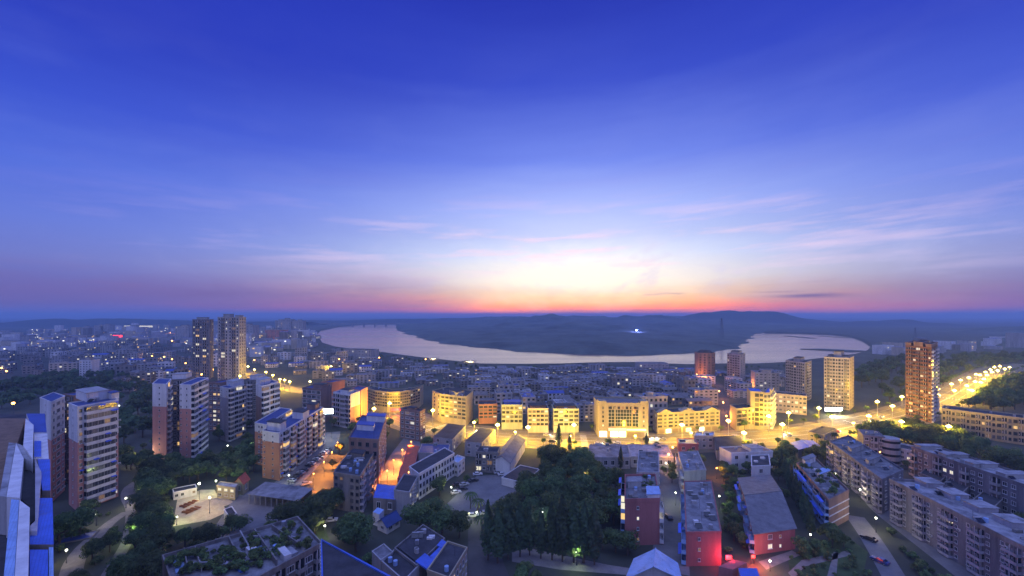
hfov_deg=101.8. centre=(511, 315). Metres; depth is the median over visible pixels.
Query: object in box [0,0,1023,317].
sky
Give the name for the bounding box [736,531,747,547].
broadleaf tree
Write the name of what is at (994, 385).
woodland tree
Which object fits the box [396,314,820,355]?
bank
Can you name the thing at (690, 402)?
house
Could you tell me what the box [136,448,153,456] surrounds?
broadleaf tree
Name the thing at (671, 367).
house
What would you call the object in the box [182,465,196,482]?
broadleaf tree
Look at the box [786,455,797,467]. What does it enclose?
broadleaf tree
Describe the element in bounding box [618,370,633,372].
house
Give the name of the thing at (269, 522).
broadleaf tree
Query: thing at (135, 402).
woodland tree
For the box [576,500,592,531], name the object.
broadleaf tree
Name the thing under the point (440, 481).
broadleaf tree
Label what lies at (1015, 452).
broadleaf tree
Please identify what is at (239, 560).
roof shrub
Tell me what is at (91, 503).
broadleaf tree
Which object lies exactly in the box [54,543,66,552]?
shrub
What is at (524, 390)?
house
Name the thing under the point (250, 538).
roof shrub
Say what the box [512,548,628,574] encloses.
grove path
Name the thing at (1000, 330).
bay hill
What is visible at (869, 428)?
broadleaf tree
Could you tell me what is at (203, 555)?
roof shrub
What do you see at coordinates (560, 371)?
house
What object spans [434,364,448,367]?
house
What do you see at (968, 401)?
woodland tree
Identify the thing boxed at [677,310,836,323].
mesa hill
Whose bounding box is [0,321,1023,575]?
ground
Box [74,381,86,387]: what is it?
woodland tree
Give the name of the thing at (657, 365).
riverside hall
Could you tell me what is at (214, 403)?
stair tower
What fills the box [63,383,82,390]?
woodland tree
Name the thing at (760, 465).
courtyard block
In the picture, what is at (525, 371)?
house
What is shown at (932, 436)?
broadleaf tree
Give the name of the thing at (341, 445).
broadleaf tree
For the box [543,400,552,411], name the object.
house
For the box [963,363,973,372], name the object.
woodland tree
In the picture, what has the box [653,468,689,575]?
courtyard lane
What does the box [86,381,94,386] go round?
woodland tree
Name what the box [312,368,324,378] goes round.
house
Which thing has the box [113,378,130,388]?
house
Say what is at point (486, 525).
conifer tree
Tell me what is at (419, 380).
house
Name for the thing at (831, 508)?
garden flats
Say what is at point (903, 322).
ridge
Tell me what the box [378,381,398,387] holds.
house
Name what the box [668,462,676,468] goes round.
broadleaf tree
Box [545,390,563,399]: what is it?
house
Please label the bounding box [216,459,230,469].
broadleaf tree
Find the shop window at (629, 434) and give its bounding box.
[627,432,643,436]
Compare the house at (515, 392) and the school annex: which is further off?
the house at (515, 392)
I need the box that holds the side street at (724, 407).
[714,382,733,430]
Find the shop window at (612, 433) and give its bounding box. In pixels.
[610,431,617,436]
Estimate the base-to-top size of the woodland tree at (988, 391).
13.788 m
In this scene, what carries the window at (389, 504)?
in the house at (383, 498)
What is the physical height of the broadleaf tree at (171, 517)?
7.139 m
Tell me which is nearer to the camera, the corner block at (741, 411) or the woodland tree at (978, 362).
the corner block at (741, 411)
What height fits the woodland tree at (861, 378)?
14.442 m
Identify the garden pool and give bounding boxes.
[55,529,99,544]
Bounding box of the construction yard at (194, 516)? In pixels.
[173,490,224,525]
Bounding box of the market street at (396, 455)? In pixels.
[380,439,421,480]
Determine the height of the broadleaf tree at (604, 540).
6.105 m
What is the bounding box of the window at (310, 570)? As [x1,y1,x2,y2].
[305,565,312,575]
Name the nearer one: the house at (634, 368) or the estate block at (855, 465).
the estate block at (855, 465)
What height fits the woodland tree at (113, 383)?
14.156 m
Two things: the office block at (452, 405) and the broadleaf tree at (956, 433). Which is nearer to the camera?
the broadleaf tree at (956, 433)
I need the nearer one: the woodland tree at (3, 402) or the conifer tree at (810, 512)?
the conifer tree at (810, 512)
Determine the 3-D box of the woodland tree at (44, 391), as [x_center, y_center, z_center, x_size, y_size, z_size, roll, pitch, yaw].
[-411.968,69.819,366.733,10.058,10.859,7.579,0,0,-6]
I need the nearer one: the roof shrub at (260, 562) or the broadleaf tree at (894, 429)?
the roof shrub at (260, 562)
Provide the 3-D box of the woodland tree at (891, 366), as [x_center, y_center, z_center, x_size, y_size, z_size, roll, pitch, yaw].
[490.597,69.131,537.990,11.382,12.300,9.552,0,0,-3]
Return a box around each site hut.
[172,484,196,499]
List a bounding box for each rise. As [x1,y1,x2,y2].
[192,317,213,378]
[217,314,245,379]
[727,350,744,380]
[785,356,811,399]
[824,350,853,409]
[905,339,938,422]
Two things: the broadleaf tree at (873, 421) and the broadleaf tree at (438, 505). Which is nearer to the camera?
the broadleaf tree at (438, 505)
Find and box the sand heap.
[187,498,232,509]
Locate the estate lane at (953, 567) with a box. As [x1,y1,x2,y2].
[857,493,974,575]
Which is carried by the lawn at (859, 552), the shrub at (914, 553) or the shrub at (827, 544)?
the shrub at (827, 544)
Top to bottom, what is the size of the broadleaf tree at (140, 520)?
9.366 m
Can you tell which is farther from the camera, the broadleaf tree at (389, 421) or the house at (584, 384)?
the house at (584, 384)
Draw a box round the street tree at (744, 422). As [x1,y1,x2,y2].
[740,420,748,430]
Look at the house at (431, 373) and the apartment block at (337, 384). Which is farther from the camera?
the house at (431, 373)
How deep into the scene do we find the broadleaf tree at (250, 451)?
210.74 m
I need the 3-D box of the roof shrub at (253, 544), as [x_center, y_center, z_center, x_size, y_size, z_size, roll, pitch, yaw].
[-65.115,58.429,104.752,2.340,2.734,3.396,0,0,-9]
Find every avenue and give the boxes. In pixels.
[246,369,301,393]
[372,364,1023,447]
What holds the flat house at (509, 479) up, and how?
on the ground at (866, 393)
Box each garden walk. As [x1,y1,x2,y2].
[759,551,798,569]
[788,551,849,575]
[827,552,837,575]
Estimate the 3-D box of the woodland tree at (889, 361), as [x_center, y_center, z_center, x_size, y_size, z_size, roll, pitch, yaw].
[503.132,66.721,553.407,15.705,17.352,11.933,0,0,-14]
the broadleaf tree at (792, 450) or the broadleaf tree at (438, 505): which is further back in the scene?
the broadleaf tree at (792, 450)
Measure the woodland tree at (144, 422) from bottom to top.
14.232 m
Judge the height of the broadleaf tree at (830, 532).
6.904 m
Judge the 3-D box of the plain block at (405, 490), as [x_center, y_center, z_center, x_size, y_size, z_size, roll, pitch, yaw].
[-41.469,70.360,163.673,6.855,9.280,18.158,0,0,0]
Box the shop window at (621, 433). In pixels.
[619,431,625,436]
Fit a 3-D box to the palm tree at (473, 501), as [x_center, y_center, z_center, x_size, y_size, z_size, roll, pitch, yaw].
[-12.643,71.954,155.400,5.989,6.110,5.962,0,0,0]
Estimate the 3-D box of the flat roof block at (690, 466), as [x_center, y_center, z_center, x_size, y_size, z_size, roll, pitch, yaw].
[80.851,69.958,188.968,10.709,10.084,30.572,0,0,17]
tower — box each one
[40,392,65,500]
[63,389,112,482]
[68,386,120,509]
[79,357,99,378]
[81,326,93,334]
[94,324,104,334]
[101,324,114,332]
[152,378,172,458]
[168,372,194,446]
[175,325,191,339]
[179,377,209,461]
[208,379,229,430]
[220,378,245,441]
[244,374,264,426]
[246,324,258,338]
[256,376,279,420]
[265,328,287,338]
[275,319,279,327]
[280,318,294,334]
[291,320,296,329]
[294,320,305,329]
[694,350,714,375]
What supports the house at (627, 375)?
on the ground at (866, 393)
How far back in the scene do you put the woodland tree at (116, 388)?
379.10 m
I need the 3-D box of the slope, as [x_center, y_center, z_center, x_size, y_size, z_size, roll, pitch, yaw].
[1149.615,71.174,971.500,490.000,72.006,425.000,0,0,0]
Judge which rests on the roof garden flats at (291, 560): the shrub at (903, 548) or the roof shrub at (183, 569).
the roof shrub at (183, 569)
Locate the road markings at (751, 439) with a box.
[395,369,1000,440]
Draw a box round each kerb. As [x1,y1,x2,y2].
[368,369,1021,449]
[427,364,1012,435]
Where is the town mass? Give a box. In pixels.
[0,336,785,382]
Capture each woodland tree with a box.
[0,381,12,391]
[0,396,6,408]
[1,391,19,402]
[3,394,24,408]
[9,376,24,381]
[20,393,36,404]
[26,374,39,380]
[36,388,52,394]
[46,380,61,391]
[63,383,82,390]
[63,387,75,393]
[65,372,76,377]
[69,368,78,378]
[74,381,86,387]
[83,370,95,377]
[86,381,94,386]
[95,373,105,383]
[97,375,109,382]
[107,379,123,386]
[111,386,122,390]
[118,423,135,443]
[119,381,133,392]
[119,392,124,398]
[119,405,136,414]
[119,412,131,425]
[122,414,139,433]
[123,398,149,414]
[128,391,141,398]
[132,382,141,389]
[134,414,151,437]
[137,390,151,400]
[139,380,147,384]
[140,401,151,407]
[140,406,151,413]
[143,384,151,388]
[854,374,870,387]
[859,363,869,368]
[859,371,876,384]
[868,366,878,371]
[870,363,879,368]
[873,370,881,381]
[875,373,889,382]
[878,369,889,379]
[878,382,888,392]
[882,387,894,391]
[882,391,896,401]
[884,359,896,364]
[888,356,899,360]
[888,364,895,372]
[889,377,905,391]
[895,361,903,368]
[896,353,904,362]
[897,369,905,376]
[898,388,905,394]
[939,377,950,385]
[941,364,952,374]
[953,360,964,369]
[959,352,970,356]
[962,398,976,407]
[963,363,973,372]
[971,397,985,408]
[972,392,987,405]
[973,359,984,367]
[975,388,994,394]
[981,394,997,408]
[983,397,1001,410]
[985,384,999,388]
[985,387,998,395]
[988,381,998,385]
[995,387,1015,394]
[996,352,1005,356]
[997,376,1009,380]
[998,398,1014,411]
[1007,355,1017,359]
[1007,395,1022,409]
[1008,373,1022,380]
[1008,380,1023,387]
[1010,386,1023,390]
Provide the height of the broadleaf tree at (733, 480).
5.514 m
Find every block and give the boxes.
[0,414,53,575]
[254,407,292,464]
[262,401,324,480]
[302,383,331,423]
[319,539,389,575]
[321,379,344,407]
[332,387,359,427]
[333,445,383,512]
[348,412,386,484]
[353,385,367,416]
[368,385,422,412]
[381,548,419,575]
[394,474,417,514]
[394,524,445,575]
[400,406,424,440]
[427,541,467,575]
[432,386,472,425]
[475,446,499,472]
[478,400,496,423]
[501,399,522,428]
[527,403,548,432]
[551,403,578,432]
[636,451,659,484]
[653,405,719,433]
[675,450,705,491]
[678,480,721,565]
[719,444,772,469]
[730,403,753,430]
[747,387,763,429]
[751,369,779,390]
[751,454,770,475]
[764,387,775,428]
[775,391,806,414]
[826,435,903,513]
[857,429,900,465]
[889,477,1023,575]
[901,443,912,465]
[909,444,1023,513]
[941,405,1023,444]
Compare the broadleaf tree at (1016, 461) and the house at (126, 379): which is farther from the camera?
the house at (126, 379)
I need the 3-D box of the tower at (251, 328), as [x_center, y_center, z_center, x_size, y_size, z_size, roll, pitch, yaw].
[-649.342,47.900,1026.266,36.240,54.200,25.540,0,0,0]
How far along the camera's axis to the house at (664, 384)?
406.28 m
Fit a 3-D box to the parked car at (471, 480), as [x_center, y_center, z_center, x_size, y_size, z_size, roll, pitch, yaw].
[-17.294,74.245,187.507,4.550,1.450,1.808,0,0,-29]
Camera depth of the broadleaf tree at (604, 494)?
151.96 m
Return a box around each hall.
[346,348,378,359]
[397,445,418,481]
[493,434,525,472]
[635,362,668,368]
[714,436,741,459]
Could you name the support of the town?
on the ground at (866, 393)
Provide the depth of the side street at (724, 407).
341.64 m
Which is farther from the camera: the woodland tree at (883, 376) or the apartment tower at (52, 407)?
the woodland tree at (883, 376)
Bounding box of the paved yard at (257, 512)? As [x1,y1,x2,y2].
[215,491,305,538]
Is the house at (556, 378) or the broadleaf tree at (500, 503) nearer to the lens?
the broadleaf tree at (500, 503)
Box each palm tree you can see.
[464,491,478,508]
[471,498,485,513]
[473,514,483,530]
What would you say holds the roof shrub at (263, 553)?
on the roof garden flats at (291, 560)
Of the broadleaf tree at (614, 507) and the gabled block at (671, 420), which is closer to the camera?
the broadleaf tree at (614, 507)
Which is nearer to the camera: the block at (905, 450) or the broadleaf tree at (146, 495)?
the broadleaf tree at (146, 495)
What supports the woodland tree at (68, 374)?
on the ground at (866, 393)
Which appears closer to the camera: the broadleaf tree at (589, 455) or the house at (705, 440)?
the broadleaf tree at (589, 455)
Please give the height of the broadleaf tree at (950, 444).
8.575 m
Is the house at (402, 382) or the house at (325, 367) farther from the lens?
the house at (325, 367)
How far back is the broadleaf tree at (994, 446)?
208.59 m
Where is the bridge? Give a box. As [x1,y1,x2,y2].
[308,323,407,325]
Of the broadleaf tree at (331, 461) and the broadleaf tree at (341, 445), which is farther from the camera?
the broadleaf tree at (341, 445)
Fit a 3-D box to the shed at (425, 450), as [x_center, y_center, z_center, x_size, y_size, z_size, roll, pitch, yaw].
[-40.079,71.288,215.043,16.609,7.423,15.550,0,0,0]
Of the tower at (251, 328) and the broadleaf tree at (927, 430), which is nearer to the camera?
the broadleaf tree at (927, 430)
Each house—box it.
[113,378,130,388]
[120,381,136,391]
[216,481,238,499]
[235,472,249,494]
[293,369,306,374]
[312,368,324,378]
[316,364,329,370]
[323,370,334,380]
[329,368,342,375]
[342,361,357,372]
[346,373,353,378]
[347,379,357,385]
[356,372,376,382]
[359,365,371,371]
[369,381,383,385]
[372,370,381,379]
[373,508,383,525]
[377,510,401,533]
[378,368,395,376]
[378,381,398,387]
[381,377,391,381]
[388,375,401,378]
[396,380,405,384]
[400,372,411,374]
[402,364,409,368]
[402,375,411,381]
[410,365,421,369]
[414,368,423,378]
[416,377,425,383]
[421,375,433,378]
[425,372,436,375]
[426,379,437,385]
[427,368,444,372]
[433,423,465,451]
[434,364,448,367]
[441,381,453,387]
[443,371,459,379]
[455,367,468,370]
[455,377,464,381]
[459,370,469,376]
[460,379,470,387]
[465,428,494,456]
[467,384,489,397]
[468,375,491,382]
[474,372,487,374]
[474,391,487,404]
[475,380,490,391]
[480,398,493,400]
[488,370,505,373]
[491,379,508,391]
[492,374,504,376]
[494,388,511,413]
[497,380,513,397]
[501,375,510,380]
[501,465,539,487]
[505,371,516,377]
[511,377,524,388]
[513,383,519,388]
[513,389,518,395]
[514,388,530,391]
[519,392,535,413]
[521,367,530,377]
[530,382,540,390]
[533,390,547,400]
[535,395,544,402]
[537,380,562,385]
[538,373,548,379]
[540,370,549,373]
[540,384,553,390]
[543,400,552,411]
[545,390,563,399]
[547,367,556,372]
[549,365,568,369]
[551,376,563,380]
[553,386,567,389]
[553,399,566,403]
[554,395,570,398]
[555,369,570,373]
[560,378,575,386]
[563,396,575,401]
[564,390,575,395]
[565,364,582,368]
[566,400,593,421]
[568,373,582,377]
[568,383,583,391]
[569,381,588,386]
[571,391,588,400]
[574,370,584,372]
[576,375,591,379]
[577,380,592,385]
[580,386,597,393]
[581,394,603,402]
[588,363,604,370]
[588,373,601,376]
[588,378,602,383]
[591,371,607,373]
[595,390,612,395]
[598,380,608,387]
[601,387,617,390]
[602,373,614,375]
[605,366,614,370]
[606,391,623,396]
[609,374,628,390]
[613,390,631,396]
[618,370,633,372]
[620,373,636,376]
[621,369,635,372]
[623,367,638,370]
[626,548,680,575]
[628,375,650,385]
[629,386,640,393]
[631,373,656,382]
[634,391,667,425]
[637,368,648,371]
[641,384,656,392]
[642,370,658,372]
[653,375,665,382]
[658,382,673,386]
[659,370,673,372]
[659,387,676,392]
[663,366,677,368]
[666,373,682,386]
[667,395,689,404]
[671,392,687,394]
[674,370,685,374]
[677,376,695,392]
[677,438,698,451]
[680,375,697,383]
[683,398,712,406]
[685,369,694,373]
[688,386,717,404]
[692,374,715,383]
[694,431,714,448]
[696,383,707,386]
[698,377,711,386]
[724,376,742,380]
[725,379,752,391]
[727,389,746,397]
[734,474,796,554]
[780,379,783,386]
[808,426,836,442]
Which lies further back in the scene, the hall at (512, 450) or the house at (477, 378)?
the house at (477, 378)
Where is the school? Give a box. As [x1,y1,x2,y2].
[409,447,454,499]
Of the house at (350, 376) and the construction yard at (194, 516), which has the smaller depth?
the construction yard at (194, 516)
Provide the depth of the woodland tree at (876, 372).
463.63 m
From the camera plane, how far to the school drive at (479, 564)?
127.68 m
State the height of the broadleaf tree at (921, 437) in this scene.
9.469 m
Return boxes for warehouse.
[589,443,630,468]
[628,443,673,467]
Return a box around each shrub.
[54,533,63,540]
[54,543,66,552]
[65,530,78,537]
[79,528,90,534]
[88,555,103,564]
[108,526,118,531]
[164,555,176,564]
[173,561,182,567]
[175,554,184,561]
[177,549,188,556]
[178,566,186,573]
[184,560,192,569]
[188,547,200,556]
[195,563,204,570]
[196,548,206,556]
[198,551,209,558]
[203,560,214,569]
[212,553,222,561]
[213,566,227,574]
[215,557,225,565]
[219,547,231,557]
[225,546,237,554]
[229,550,240,559]
[229,561,241,569]
[231,558,244,564]
[234,552,246,561]
[239,543,246,548]
[240,565,249,572]
[246,536,253,542]
[247,531,259,536]
[247,550,260,560]
[249,541,259,548]
[255,559,262,567]
[256,546,266,555]
[261,550,268,558]
[266,550,275,558]
[269,536,280,544]
[274,543,285,551]
[278,535,287,541]
[279,529,291,536]
[281,540,292,546]
[288,522,295,528]
[296,526,303,533]
[300,537,312,546]
[721,506,730,513]
[721,523,728,531]
[723,546,732,552]
[724,517,732,522]
[739,542,750,547]
[794,569,803,574]
[803,554,810,559]
[810,563,818,568]
[810,568,819,574]
[811,550,819,556]
[822,540,831,548]
[823,551,832,560]
[828,488,837,494]
[847,554,856,560]
[862,569,872,575]
[886,527,896,534]
[898,546,906,552]
[905,551,919,557]
[910,560,927,572]
[915,558,928,566]
[918,570,933,575]
[926,566,935,572]
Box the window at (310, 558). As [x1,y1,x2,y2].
[305,554,312,563]
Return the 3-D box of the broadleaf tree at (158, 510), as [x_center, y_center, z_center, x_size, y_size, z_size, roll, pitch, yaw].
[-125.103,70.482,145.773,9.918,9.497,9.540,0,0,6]
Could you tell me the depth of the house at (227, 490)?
170.02 m
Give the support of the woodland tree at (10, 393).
on the ground at (866, 393)
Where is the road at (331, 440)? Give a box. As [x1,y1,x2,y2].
[275,431,339,485]
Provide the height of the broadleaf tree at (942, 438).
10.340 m
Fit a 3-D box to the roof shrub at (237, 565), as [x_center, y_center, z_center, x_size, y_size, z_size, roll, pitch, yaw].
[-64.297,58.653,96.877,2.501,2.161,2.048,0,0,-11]
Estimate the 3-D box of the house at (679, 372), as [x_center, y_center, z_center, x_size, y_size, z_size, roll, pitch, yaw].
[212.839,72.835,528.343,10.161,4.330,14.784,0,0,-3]
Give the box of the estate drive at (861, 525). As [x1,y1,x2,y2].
[849,515,904,575]
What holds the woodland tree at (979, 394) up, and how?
on the ground at (866, 393)
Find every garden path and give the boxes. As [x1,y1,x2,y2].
[59,512,129,575]
[101,482,137,575]
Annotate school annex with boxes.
[454,455,464,476]
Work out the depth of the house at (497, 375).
469.61 m
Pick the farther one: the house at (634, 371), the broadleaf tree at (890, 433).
the house at (634, 371)
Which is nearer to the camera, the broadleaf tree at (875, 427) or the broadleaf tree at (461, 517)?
the broadleaf tree at (461, 517)
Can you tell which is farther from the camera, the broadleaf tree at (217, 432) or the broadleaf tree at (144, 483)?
the broadleaf tree at (217, 432)
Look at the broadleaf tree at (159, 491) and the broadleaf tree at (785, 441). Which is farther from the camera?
the broadleaf tree at (785, 441)
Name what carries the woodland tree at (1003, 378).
on the ground at (866, 393)
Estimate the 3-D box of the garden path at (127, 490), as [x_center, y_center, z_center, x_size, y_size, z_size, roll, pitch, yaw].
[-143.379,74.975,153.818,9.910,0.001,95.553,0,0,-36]
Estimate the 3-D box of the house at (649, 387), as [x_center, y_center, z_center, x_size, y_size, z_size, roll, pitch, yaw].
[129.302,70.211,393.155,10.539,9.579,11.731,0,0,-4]
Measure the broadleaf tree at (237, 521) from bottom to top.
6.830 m
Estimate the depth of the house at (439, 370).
538.62 m
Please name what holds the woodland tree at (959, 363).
on the ground at (866, 393)
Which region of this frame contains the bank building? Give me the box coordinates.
[594,397,648,437]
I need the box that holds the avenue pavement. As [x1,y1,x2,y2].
[368,363,1023,452]
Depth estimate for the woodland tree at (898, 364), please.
559.12 m
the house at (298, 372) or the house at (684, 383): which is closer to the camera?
the house at (684, 383)
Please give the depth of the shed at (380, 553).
117.81 m
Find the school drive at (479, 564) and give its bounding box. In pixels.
[468,504,508,575]
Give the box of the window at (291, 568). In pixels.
[287,564,294,574]
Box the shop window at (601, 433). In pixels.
[599,431,606,436]
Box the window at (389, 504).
[387,502,391,509]
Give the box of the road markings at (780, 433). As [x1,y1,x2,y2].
[425,365,1016,438]
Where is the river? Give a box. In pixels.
[317,325,869,363]
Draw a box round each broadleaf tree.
[53,510,83,543]
[67,507,98,533]
[68,568,91,575]
[75,499,100,510]
[79,537,106,559]
[98,529,122,552]
[105,553,134,575]
[114,554,142,575]
[118,443,133,455]
[118,453,132,468]
[121,454,137,469]
[121,528,147,547]
[122,511,160,532]
[126,487,154,506]
[127,540,156,554]
[128,504,155,518]
[130,547,167,575]
[132,467,162,482]
[132,491,158,510]
[133,454,146,465]
[133,476,153,491]
[134,495,170,514]
[135,523,174,548]
[135,558,161,575]
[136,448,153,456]
[136,456,165,474]
[136,477,158,488]
[143,500,174,518]
[145,453,164,459]
[146,518,170,534]
[149,482,167,493]
[150,487,162,495]
[155,512,176,525]
[157,478,176,495]
[163,451,184,462]
[165,470,182,486]
[167,462,179,472]
[172,526,191,546]
[173,462,191,480]
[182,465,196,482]
[190,522,223,545]
[192,453,202,462]
[192,463,208,480]
[196,451,217,463]
[201,460,215,475]
[207,466,220,477]
[212,428,224,440]
[215,456,225,464]
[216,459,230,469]
[217,526,230,537]
[218,464,233,481]
[219,445,234,454]
[220,451,232,459]
[223,513,236,530]
[228,451,246,462]
[228,513,253,530]
[230,454,244,464]
[230,470,248,476]
[232,457,248,470]
[234,443,247,449]
[235,465,249,475]
[236,445,249,453]
[240,437,254,444]
[241,431,253,438]
[243,447,254,455]
[248,443,254,450]
[248,454,260,471]
[264,520,276,524]
[265,503,283,520]
[276,499,303,520]
[288,504,311,522]
[304,493,319,508]
[305,511,325,533]
[309,496,341,520]
[315,488,333,498]
[322,487,344,512]
[322,498,334,516]
[328,418,336,426]
[328,459,337,465]
[330,518,349,542]
[334,443,344,453]
[336,511,374,552]
[347,422,355,430]
[362,552,371,564]
[386,418,393,424]
[400,499,435,526]
[420,436,432,443]
[424,496,444,513]
[426,504,453,535]
[429,475,446,495]
[446,510,471,537]
[463,474,469,481]
[491,495,517,519]
[505,491,522,504]
[514,480,524,498]
[514,565,527,575]
[515,469,535,484]
[515,559,533,573]
[519,476,544,498]
[529,569,542,575]
[533,472,544,483]
[533,506,556,527]
[536,446,545,458]
[537,490,566,511]
[538,443,560,459]
[538,459,554,476]
[540,457,555,464]
[541,472,563,490]
[545,446,568,462]
[546,466,566,478]
[553,456,571,469]
[565,447,586,463]
[565,466,570,478]
[568,462,589,475]
[569,473,598,498]
[571,457,592,472]
[575,544,589,562]
[576,446,594,456]
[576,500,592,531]
[581,451,594,459]
[582,496,609,523]
[586,459,604,479]
[587,465,604,482]
[591,467,615,485]
[597,486,620,520]
[599,529,608,549]
[600,491,620,524]
[603,466,625,488]
[603,527,624,552]
[616,530,639,554]
[660,466,666,471]
[667,471,676,479]
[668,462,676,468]
[700,454,706,460]
[718,464,726,472]
[720,473,727,481]
[724,491,735,499]
[725,464,738,475]
[725,486,733,491]
[725,501,734,509]
[727,512,741,522]
[727,521,743,540]
[729,477,738,484]
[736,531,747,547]
[738,469,745,474]
[741,461,750,472]
[742,440,749,443]
[770,457,781,467]
[771,449,779,458]
[771,467,784,480]
[775,445,789,456]
[779,440,789,444]
[780,487,790,497]
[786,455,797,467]
[788,447,797,455]
[790,535,810,555]
[802,447,815,455]
[808,538,821,549]
[811,444,822,458]
[816,523,840,541]
[817,450,829,465]
[818,440,829,449]
[823,525,845,547]
[838,535,851,546]
[855,424,871,434]
[862,426,884,434]
[868,419,887,425]
[871,424,884,430]
[875,422,891,426]
[879,427,898,437]
[880,426,902,437]
[881,419,897,426]
[898,427,918,443]
[899,419,917,426]
[902,460,911,466]
[905,425,923,442]
[908,417,926,424]
[910,430,928,443]
[912,423,924,426]
[918,426,934,443]
[923,423,947,434]
[925,433,939,443]
[934,434,956,449]
[936,429,962,441]
[942,440,961,450]
[946,424,960,428]
[954,428,971,437]
[954,437,983,451]
[955,428,976,438]
[958,447,976,457]
[969,435,991,453]
[972,439,986,455]
[976,448,1007,462]
[986,445,1008,452]
[1002,453,1023,470]
[1003,447,1023,456]
[1014,512,1023,518]
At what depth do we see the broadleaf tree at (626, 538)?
128.39 m
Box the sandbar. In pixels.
[805,349,862,351]
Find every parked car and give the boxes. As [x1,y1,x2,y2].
[287,478,296,482]
[300,481,311,485]
[325,517,337,522]
[450,489,461,494]
[457,486,467,490]
[459,482,469,485]
[468,478,478,482]
[468,512,478,517]
[473,472,482,475]
[664,513,672,519]
[859,534,877,542]
[870,555,890,565]
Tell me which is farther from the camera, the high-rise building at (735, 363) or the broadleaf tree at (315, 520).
the high-rise building at (735, 363)
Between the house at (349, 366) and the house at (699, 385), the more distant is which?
the house at (349, 366)
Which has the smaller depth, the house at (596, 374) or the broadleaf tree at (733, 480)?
the broadleaf tree at (733, 480)
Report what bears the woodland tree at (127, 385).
on the ground at (866, 393)
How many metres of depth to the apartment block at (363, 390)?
294.11 m
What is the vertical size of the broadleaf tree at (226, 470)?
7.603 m
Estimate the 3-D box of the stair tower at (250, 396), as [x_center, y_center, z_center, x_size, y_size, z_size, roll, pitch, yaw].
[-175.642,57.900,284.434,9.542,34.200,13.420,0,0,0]
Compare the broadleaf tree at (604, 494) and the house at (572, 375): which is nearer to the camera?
the broadleaf tree at (604, 494)
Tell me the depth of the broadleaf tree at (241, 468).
186.19 m
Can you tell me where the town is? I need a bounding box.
[0,323,1023,356]
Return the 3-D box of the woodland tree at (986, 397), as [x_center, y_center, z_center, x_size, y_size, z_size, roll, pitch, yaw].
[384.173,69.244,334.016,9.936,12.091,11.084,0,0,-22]
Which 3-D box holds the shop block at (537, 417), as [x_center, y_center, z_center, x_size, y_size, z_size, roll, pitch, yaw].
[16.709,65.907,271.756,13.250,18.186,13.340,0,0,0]
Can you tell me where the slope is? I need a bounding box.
[929,337,1023,349]
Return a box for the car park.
[446,475,515,520]
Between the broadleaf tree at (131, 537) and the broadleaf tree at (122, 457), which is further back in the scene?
the broadleaf tree at (122, 457)
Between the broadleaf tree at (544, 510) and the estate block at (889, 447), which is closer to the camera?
the broadleaf tree at (544, 510)
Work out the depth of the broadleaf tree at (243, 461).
191.87 m
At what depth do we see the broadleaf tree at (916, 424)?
254.39 m
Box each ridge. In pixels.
[0,318,327,326]
[264,316,521,324]
[801,319,976,325]
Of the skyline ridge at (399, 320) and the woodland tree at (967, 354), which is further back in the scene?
the skyline ridge at (399, 320)
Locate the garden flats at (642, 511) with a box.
[618,473,663,544]
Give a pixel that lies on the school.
(427, 470)
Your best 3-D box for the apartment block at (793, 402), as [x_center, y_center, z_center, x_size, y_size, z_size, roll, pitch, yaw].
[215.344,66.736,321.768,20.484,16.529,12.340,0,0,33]
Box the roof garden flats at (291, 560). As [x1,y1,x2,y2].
[162,516,320,575]
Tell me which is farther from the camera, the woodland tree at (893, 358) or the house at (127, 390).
the woodland tree at (893, 358)
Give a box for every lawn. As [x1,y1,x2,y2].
[312,524,328,541]
[788,539,867,575]
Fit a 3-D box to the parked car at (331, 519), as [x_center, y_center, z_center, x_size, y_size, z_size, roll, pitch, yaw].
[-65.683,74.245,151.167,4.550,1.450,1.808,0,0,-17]
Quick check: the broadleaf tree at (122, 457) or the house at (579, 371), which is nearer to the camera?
the broadleaf tree at (122, 457)
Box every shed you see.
[248,482,313,506]
[371,543,392,570]
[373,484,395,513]
[418,443,449,460]
[791,440,820,457]
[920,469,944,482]
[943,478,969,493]
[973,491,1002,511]
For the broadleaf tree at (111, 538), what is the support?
on the ground at (866, 393)
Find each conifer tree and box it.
[479,499,493,559]
[488,507,506,563]
[500,498,518,559]
[512,501,528,556]
[523,501,536,555]
[533,509,547,558]
[545,501,557,559]
[553,494,571,561]
[555,423,561,446]
[564,494,583,562]
[567,433,571,451]
[577,499,592,563]
[586,504,603,564]
[618,446,623,467]
[644,433,648,443]
[778,450,783,467]
[781,455,787,478]
[788,471,794,495]
[791,473,797,505]
[795,480,802,509]
[799,490,804,517]
[801,495,809,523]
[805,502,815,532]
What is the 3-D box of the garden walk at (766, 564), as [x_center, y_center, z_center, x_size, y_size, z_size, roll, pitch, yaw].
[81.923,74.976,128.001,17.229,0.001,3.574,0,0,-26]
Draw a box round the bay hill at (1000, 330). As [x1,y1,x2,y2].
[903,326,1023,333]
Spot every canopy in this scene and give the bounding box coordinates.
[718,559,746,575]
[738,568,758,575]
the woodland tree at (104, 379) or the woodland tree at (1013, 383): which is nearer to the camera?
the woodland tree at (1013, 383)
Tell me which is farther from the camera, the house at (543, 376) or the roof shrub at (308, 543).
the house at (543, 376)
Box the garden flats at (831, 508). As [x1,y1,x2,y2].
[793,453,848,525]
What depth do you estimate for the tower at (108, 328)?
1489.06 m
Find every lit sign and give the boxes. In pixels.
[323,408,333,437]
[725,554,731,562]
[750,554,754,564]
[824,408,841,414]

